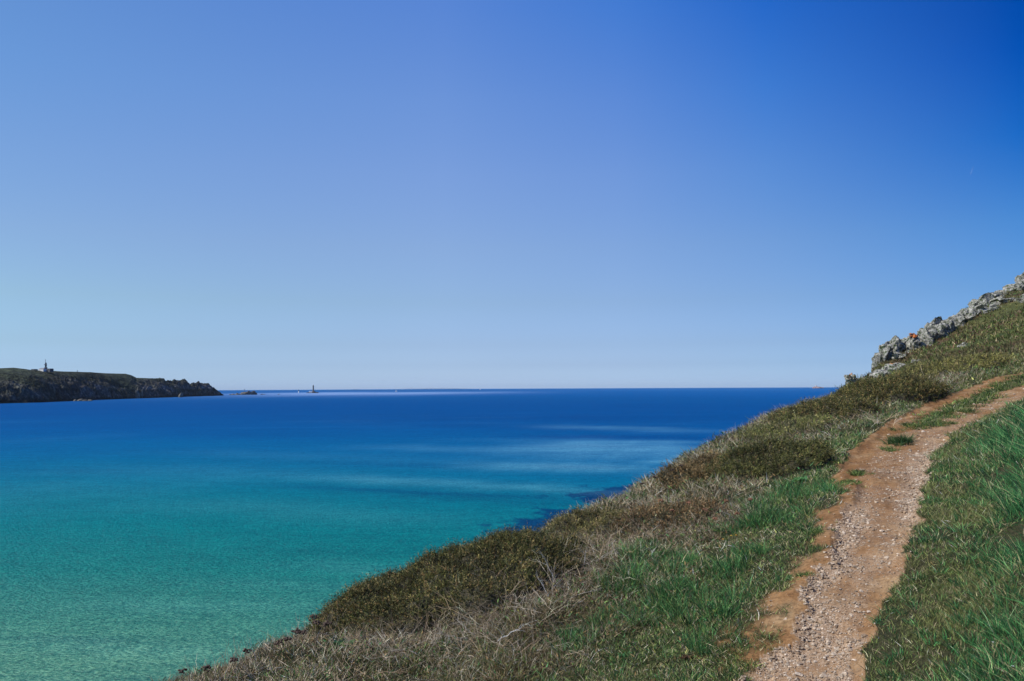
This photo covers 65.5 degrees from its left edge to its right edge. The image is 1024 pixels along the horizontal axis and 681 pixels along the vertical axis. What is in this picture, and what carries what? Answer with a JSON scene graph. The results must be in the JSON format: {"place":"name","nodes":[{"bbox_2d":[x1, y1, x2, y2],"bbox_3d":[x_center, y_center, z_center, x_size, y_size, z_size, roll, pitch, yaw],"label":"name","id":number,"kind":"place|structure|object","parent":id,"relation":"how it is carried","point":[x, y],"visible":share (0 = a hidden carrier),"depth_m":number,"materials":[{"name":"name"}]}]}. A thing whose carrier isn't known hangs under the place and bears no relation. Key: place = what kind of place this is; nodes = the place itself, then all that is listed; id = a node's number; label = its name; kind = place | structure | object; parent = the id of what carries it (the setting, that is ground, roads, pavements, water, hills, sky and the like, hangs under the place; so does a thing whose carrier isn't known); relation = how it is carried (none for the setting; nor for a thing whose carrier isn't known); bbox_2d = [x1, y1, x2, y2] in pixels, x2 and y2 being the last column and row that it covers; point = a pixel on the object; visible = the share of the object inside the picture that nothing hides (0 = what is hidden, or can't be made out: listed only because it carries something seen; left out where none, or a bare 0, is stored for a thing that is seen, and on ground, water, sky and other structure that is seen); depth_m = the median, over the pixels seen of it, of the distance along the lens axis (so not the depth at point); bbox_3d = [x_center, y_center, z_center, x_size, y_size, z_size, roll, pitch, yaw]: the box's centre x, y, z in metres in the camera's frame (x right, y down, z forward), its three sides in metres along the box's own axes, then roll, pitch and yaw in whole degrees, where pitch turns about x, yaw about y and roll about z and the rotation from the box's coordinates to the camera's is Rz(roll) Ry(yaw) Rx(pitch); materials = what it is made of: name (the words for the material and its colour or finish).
{"place":"outdoors","nodes":[
{"label":"outdoors","id":0,"kind":"place"},
{"bbox_2d":[0,368,223,402],"bbox_3d":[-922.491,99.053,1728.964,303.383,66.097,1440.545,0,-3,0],"label":"headland","id":1,"kind":"structure","parent":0,"point":[18,385],"depth_m":1565.49,"materials":[{"name":"green plant"}]},
{"bbox_2d":[135,387,139,397],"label":"rock stack","id":2,"kind":"object","parent":1,"relation":"on","point":[137,394],"visible":0.48,"depth_m":1784.54,"materials":[{"name":"grey stone"}]},
{"bbox_2d":[0,387,840,680],"bbox_3d":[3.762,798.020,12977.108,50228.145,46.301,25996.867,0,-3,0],"label":"sea water","id":3,"kind":"structure","parent":0,"point":[147,539],"depth_m":168.80,"materials":[{"name":"blue liquid"}]},
{"bbox_2d":[241,391,256,394],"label":"rock islet","id":4,"kind":"object","parent":3,"relation":"in","point":[249,393],"visible":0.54,"depth_m":2639.63,"materials":[{"name":"grey stone"}]},
{"bbox_2d":[0,0,1023,389],"label":"sky","id":5,"kind":"structure","parent":0,"point":[222,194],"materials":[{"name":"blue"}]},
{"bbox_2d":[210,290,1023,680],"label":"hillside ground","id":6,"kind":"structure","parent":0,"point":[864,460],"depth_m":7.53,"materials":[{"name":"soil"}]},
{"bbox_2d":[178,668,187,680],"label":"dried umbel","id":7,"kind":"object","parent":6,"relation":"on","point":[182,671],"visible":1,"depth_m":7.84,"materials":[{"name":"brown plant"}]},
{"bbox_2d":[200,665,210,680],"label":"dried umbel","id":8,"kind":"object","parent":6,"relation":"on","point":[208,667],"visible":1,"depth_m":7.89,"materials":[{"name":"brown plant"}]},
{"bbox_2d":[229,657,237,665],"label":"dried umbel","id":9,"kind":"object","parent":6,"relation":"on","point":[233,659],"visible":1,"depth_m":7.90,"materials":[{"name":"brown plant"}]},
{"bbox_2d":[243,648,251,670],"bbox_3d":[-2.672,3.234,8.022,0.094,0.273,0.088,-4,-5,44],"label":"dried umbel","id":10,"kind":"object","parent":6,"relation":"on","point":[247,651],"visible":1,"depth_m":8.02,"materials":[{"name":"brown plant"}]},
{"bbox_2d":[274,639,283,665],"bbox_3d":[-2.434,3.264,8.298,0.106,0.285,0.072,-3,-4,37],"label":"dried umbel","id":11,"kind":"object","parent":6,"relation":"on","point":[278,641],"visible":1,"depth_m":8.30,"materials":[{"name":"brown plant"}]},
{"bbox_2d":[280,637,291,664],"bbox_3d":[-2.346,3.223,8.250,0.114,0.307,0.084,0,-3,0],"label":"dried umbel","id":12,"kind":"object","parent":6,"relation":"on","point":[287,638],"visible":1,"depth_m":8.25,"materials":[{"name":"brown plant"}]},
{"bbox_2d":[291,627,299,655],"bbox_3d":[-2.253,3.157,8.282,0.089,0.322,0.092,0,-3,0],"label":"dried umbel","id":13,"kind":"object","parent":6,"relation":"on","point":[297,630],"visible":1,"depth_m":8.28,"materials":[{"name":"brown plant"}]},
{"bbox_2d":[299,630,306,654],"bbox_3d":[-2.167,3.149,8.266,0.105,0.286,0.066,-2,-4,29],"label":"dried umbel","id":14,"kind":"object","parent":6,"relation":"on","point":[302,632],"visible":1,"depth_m":8.26,"materials":[{"name":"brown plant"}]},
{"bbox_2d":[309,614,316,645],"bbox_3d":[-2.107,3.088,8.432,0.086,0.369,0.117,0,-3,0],"label":"dried umbel","id":15,"kind":"object","parent":6,"relation":"on","point":[312,616],"visible":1,"depth_m":8.43,"materials":[{"name":"brown plant"}]},
{"bbox_2d":[312,620,320,645],"bbox_3d":[-2.058,3.101,8.366,0.096,0.331,0.095,0,-3,0],"label":"dried umbel","id":16,"kind":"object","parent":6,"relation":"on","point":[316,622],"visible":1,"depth_m":8.37,"materials":[{"name":"brown plant"}]},
{"bbox_2d":[323,620,331,647],"bbox_3d":[-1.937,3.092,8.353,0.094,0.304,0.088,1,-3,-17],"label":"dried umbel","id":17,"kind":"object","parent":6,"relation":"on","point":[326,623],"visible":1,"depth_m":8.35,"materials":[{"name":"brown plant"}]},
{"bbox_2d":[334,638,358,646],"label":"leafy plant","id":18,"kind":"object","parent":6,"relation":"on","point":[343,640],"visible":0.46,"depth_m":8.32,"materials":[{"name":"green plant"}]},
{"bbox_2d":[302,557,456,637],"bbox_3d":[-1.505,3.189,9.658,2.110,1.198,1.818,0,-3,0],"label":"gorse bush","id":19,"kind":"object","parent":6,"relation":"on","point":[339,602],"visible":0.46,"depth_m":9.31,"materials":[{"name":"green plant"}]},
{"bbox_2d":[329,524,590,638],"bbox_3d":[-0.604,2.892,9.621,3.288,1.258,2.682,0,-3,0],"label":"gorse bush","id":20,"kind":"object","parent":6,"relation":"on","point":[474,562],"visible":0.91,"depth_m":9.08,"materials":[{"name":"green plant"}]},
{"bbox_2d":[493,522,610,547],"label":"gorse bush","id":21,"kind":"object","parent":6,"relation":"on","point":[573,538],"visible":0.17,"depth_m":11.03,"materials":[{"name":"green plant"}]},
{"bbox_2d":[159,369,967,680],"bbox_3d":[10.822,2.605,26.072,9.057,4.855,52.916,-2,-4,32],"label":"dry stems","id":22,"kind":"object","parent":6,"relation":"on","point":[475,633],"visible":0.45,"depth_m":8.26,"materials":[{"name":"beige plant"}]},
{"bbox_2d":[539,502,631,536],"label":"heath bush","id":23,"kind":"object","parent":6,"relation":"on","point":[579,518],"visible":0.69,"depth_m":13.02,"materials":[{"name":"brown plant"}]},
{"bbox_2d":[152,346,1023,680],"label":"undergrowth","id":24,"kind":"object","parent":6,"relation":"on","point":[336,632],"visible":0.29,"depth_m":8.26,"materials":[{"name":"green plant"}]},
{"bbox_2d":[160,361,1023,680],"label":"dry grass","id":25,"kind":"structure","parent":6,"relation":"on","point":[516,613],"depth_m":8.19,"materials":[{"name":"plant"}]},
{"bbox_2d":[635,538,656,543],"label":"leafy plant","id":26,"kind":"object","parent":6,"relation":"on","point":[644,540],"visible":0.19,"depth_m":10.96,"materials":[{"name":"green plant"}]},
{"bbox_2d":[603,493,726,540],"bbox_3d":[2.326,2.792,12.260,2.029,0.894,1.898,0,-3,0],"label":"heath bush","id":27,"kind":"object","parent":6,"relation":"on","point":[661,518],"visible":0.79,"depth_m":12.09,"materials":[{"name":"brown plant"}]},
{"bbox_2d":[663,649,677,655],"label":"leafy plant","id":28,"kind":"object","parent":6,"relation":"on","point":[667,650],"visible":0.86,"depth_m":6.76,"materials":[{"name":"green plant"}]},
{"bbox_2d":[677,652,693,659],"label":"withered plant","id":29,"kind":"object","parent":6,"relation":"on","point":[688,655],"visible":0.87,"depth_m":6.55,"materials":[{"name":"brown plant"}]},
{"bbox_2d":[648,445,748,492],"bbox_3d":[4.042,2.626,16.140,2.451,1.127,2.492,-3,-5,43],"label":"heath bush","id":30,"kind":"object","parent":6,"relation":"on","point":[675,476],"visible":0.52,"depth_m":15.90,"materials":[{"name":"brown plant"}]},
{"bbox_2d":[710,645,765,680],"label":"grass tuft","id":31,"kind":"object","parent":6,"relation":"on","point":[734,660],"visible":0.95,"depth_m":6.18,"materials":[{"name":"green plant"}]},
{"bbox_2d":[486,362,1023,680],"bbox_3d":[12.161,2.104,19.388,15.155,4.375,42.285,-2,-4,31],"label":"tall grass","id":32,"kind":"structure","parent":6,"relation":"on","point":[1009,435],"depth_m":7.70,"materials":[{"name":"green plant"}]},
{"bbox_2d":[699,432,841,484],"bbox_3d":[4.914,2.365,15.287,2.661,1.288,3.144,0,-3,0],"label":"gorse bush","id":33,"kind":"object","parent":6,"relation":"on","point":[753,461],"visible":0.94,"depth_m":14.73,"materials":[{"name":"green plant"}]},
{"bbox_2d":[518,357,1023,680],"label":"short grass","id":34,"kind":"structure","parent":6,"relation":"on","point":[960,435],"depth_m":7.38,"materials":[{"name":"green plant"}]},
{"bbox_2d":[733,408,842,442],"bbox_3d":[8.140,2.623,23.523,3.059,1.337,4.035,0,-3,0],"label":"heath bush","id":35,"kind":"object","parent":6,"relation":"on","point":[786,423],"visible":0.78,"depth_m":23.05,"materials":[{"name":"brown plant"}]},
{"bbox_2d":[788,476,807,483],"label":"leafy plant","id":36,"kind":"object","parent":6,"relation":"on","point":[806,477],"visible":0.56,"depth_m":12.73,"materials":[{"name":"green plant"}]},
{"bbox_2d":[789,570,817,579],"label":"grass tuft","id":37,"kind":"object","parent":6,"relation":"on","point":[800,574],"visible":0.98,"depth_m":7.48,"materials":[{"name":"green plant"}]},
{"bbox_2d":[804,526,838,536],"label":"grass tuft","id":38,"kind":"object","parent":6,"relation":"on","point":[814,532],"visible":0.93,"depth_m":8.77,"materials":[{"name":"green plant"}]},
{"bbox_2d":[759,393,886,424],"bbox_3d":[10.479,2.462,27.114,4.107,1.440,4.369,0,-3,0],"label":"gorse bush","id":39,"kind":"object","parent":6,"relation":"on","point":[837,406],"visible":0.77,"depth_m":26.24,"materials":[{"name":"green plant"}]},
{"bbox_2d":[829,478,868,487],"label":"grass tuft","id":40,"kind":"object","parent":6,"relation":"on","point":[850,481],"visible":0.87,"depth_m":11.71,"materials":[{"name":"green plant"}]},
{"bbox_2d":[844,373,857,383],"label":"rock outcrop","id":41,"kind":"object","parent":6,"relation":"on","point":[846,377],"visible":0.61,"depth_m":111.29,"materials":[{"name":"grey stone"}]},
{"bbox_2d":[847,468,875,475],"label":"grass tuft","id":42,"kind":"object","parent":6,"relation":"on","point":[857,472],"visible":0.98,"depth_m":12.31,"materials":[{"name":"green plant"}]},
{"bbox_2d":[719,379,1023,680],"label":"gravel","id":43,"kind":"structure","parent":6,"relation":"on","point":[845,556],"depth_m":7.43,"materials":[{"name":"beige gravel"}]},
{"bbox_2d":[869,369,891,377],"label":"boulder","id":44,"kind":"object","parent":6,"relation":"on","point":[874,373],"visible":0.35,"depth_m":64.63,"materials":[{"name":"grey stone"}]},
{"bbox_2d":[871,343,891,369],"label":"rock outcrop","id":45,"kind":"object","parent":6,"relation":"on","point":[883,354],"visible":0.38,"depth_m":123.11,"materials":[{"name":"grey stone"}]},
{"bbox_2d":[822,369,952,406],"bbox_3d":[14.028,1.972,30.256,4.946,1.766,5.091,-2,-4,26],"label":"gorse bush","id":46,"kind":"object","parent":6,"relation":"on","point":[915,388],"visible":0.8,"depth_m":29.02,"materials":[{"name":"green plant"}]},
{"bbox_2d":[881,363,896,369],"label":"boulder","id":47,"kind":"object","parent":6,"relation":"on","point":[889,366],"visible":0.45,"depth_m":113.31,"materials":[{"name":"grey stone"}]},
{"bbox_2d":[877,444,902,451],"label":"grass tuft","id":48,"kind":"object","parent":6,"relation":"on","point":[888,449],"visible":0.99,"depth_m":16.07,"materials":[{"name":"green plant"}]},
{"bbox_2d":[885,335,902,355],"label":"rock outcrop","id":49,"kind":"object","parent":6,"relation":"on","point":[896,343],"visible":0.6,"depth_m":124.44,"materials":[{"name":"grey stone"}]},
{"bbox_2d":[872,429,920,445],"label":"grass tuft","id":50,"kind":"object","parent":6,"relation":"on","point":[902,440],"visible":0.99,"depth_m":16.54,"materials":[{"name":"green plant"}]},
{"bbox_2d":[892,352,903,358],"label":"rock outcrop","id":51,"kind":"object","parent":6,"relation":"on","point":[897,355],"visible":1,"depth_m":121.08,"materials":[{"name":"grey stone"}]},
{"bbox_2d":[892,363,905,369],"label":"boulder","id":52,"kind":"object","parent":6,"relation":"on","point":[898,365],"visible":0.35,"depth_m":108.47,"materials":[{"name":"grey stone"}]},
{"bbox_2d":[900,340,905,350],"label":"rock outcrop","id":53,"kind":"object","parent":6,"relation":"on","point":[903,346],"visible":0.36,"depth_m":124.96,"materials":[{"name":"grey stone"}]},
{"bbox_2d":[906,336,921,349],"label":"rock outcrop","id":54,"kind":"object","parent":6,"relation":"on","point":[913,342],"visible":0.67,"depth_m":125.61,"materials":[{"name":"grey stone"}]},
{"bbox_2d":[909,333,917,337],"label":"rock outcrop","id":55,"kind":"object","parent":54,"relation":"on","point":[913,335],"visible":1,"depth_m":125.75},
{"bbox_2d":[837,287,1023,391],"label":"heath cover","id":56,"kind":"object","parent":6,"relation":"on","point":[990,339],"visible":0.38,"depth_m":97.66,"materials":[{"name":"green plant"}]},
{"bbox_2d":[917,322,944,346],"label":"rock outcrop","id":57,"kind":"object","parent":6,"relation":"on","point":[928,334],"visible":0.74,"depth_m":126.39,"materials":[{"name":"grey stone"}]},
{"bbox_2d":[930,316,954,336],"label":"rock outcrop","id":58,"kind":"object","parent":6,"relation":"on","point":[948,326],"visible":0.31,"depth_m":128.70,"materials":[{"name":"grey stone"}]},
{"bbox_2d":[888,348,1015,378],"bbox_3d":[22.193,1.603,40.605,6.729,2.422,5.774,0,-3,0],"label":"grass patch","id":59,"kind":"object","parent":6,"relation":"on","point":[938,367],"visible":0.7,"depth_m":39.67,"materials":[{"name":"green plant"}]},
{"bbox_2d":[887,374,1023,430],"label":"turf strip","id":60,"kind":"object","parent":6,"relation":"on","point":[939,423],"visible":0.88,"depth_m":21.99,"materials":[{"name":"green plant"}]},
{"bbox_2d":[946,314,966,329],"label":"rock outcrop","id":61,"kind":"object","parent":6,"relation":"on","point":[958,319],"visible":0.28,"depth_m":130.63,"materials":[{"name":"grey stone"}]},
{"bbox_2d":[956,305,974,314],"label":"rock outcrop","id":62,"kind":"object","parent":6,"relation":"on","point":[965,309],"visible":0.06,"depth_m":133.42,"materials":[{"name":"grey stone"}]},
{"bbox_2d":[960,303,989,320],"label":"rock outcrop","id":63,"kind":"object","parent":6,"relation":"on","point":[970,314],"visible":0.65,"depth_m":130.82,"materials":[{"name":"grey stone"}]},
{"bbox_2d":[967,292,993,307],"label":"rock outcrop","id":64,"kind":"object","parent":6,"relation":"on","point":[985,298],"visible":0.56,"depth_m":136.71,"materials":[{"name":"grey stone"}]},
{"bbox_2d":[978,292,1004,306],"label":"rock outcrop","id":65,"kind":"object","parent":6,"relation":"on","point":[995,295],"visible":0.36,"depth_m":136.20,"materials":[{"name":"grey stone"}]},
{"bbox_2d":[988,297,1013,310],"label":"rock outcrop","id":66,"kind":"object","parent":6,"relation":"on","point":[992,306],"visible":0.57,"depth_m":131.63,"materials":[{"name":"grey stone"}]},
{"bbox_2d":[994,279,1023,293],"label":"rock outcrop","id":67,"kind":"object","parent":6,"relation":"on","point":[1018,285],"visible":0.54,"depth_m":141.47,"materials":[{"name":"grey stone"}]},
{"bbox_2d":[1014,272,1023,282],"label":"rock outcrop","id":68,"kind":"object","parent":6,"relation":"on","point":[1019,277],"visible":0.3,"depth_m":146.90,"materials":[{"name":"grey stone"}]},
{"bbox_2d":[1014,294,1023,302],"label":"rock outcrop","id":69,"kind":"object","parent":6,"relation":"on","point":[1020,299],"visible":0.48,"depth_m":128.96,"materials":[{"name":"grey stone"}]}
]}

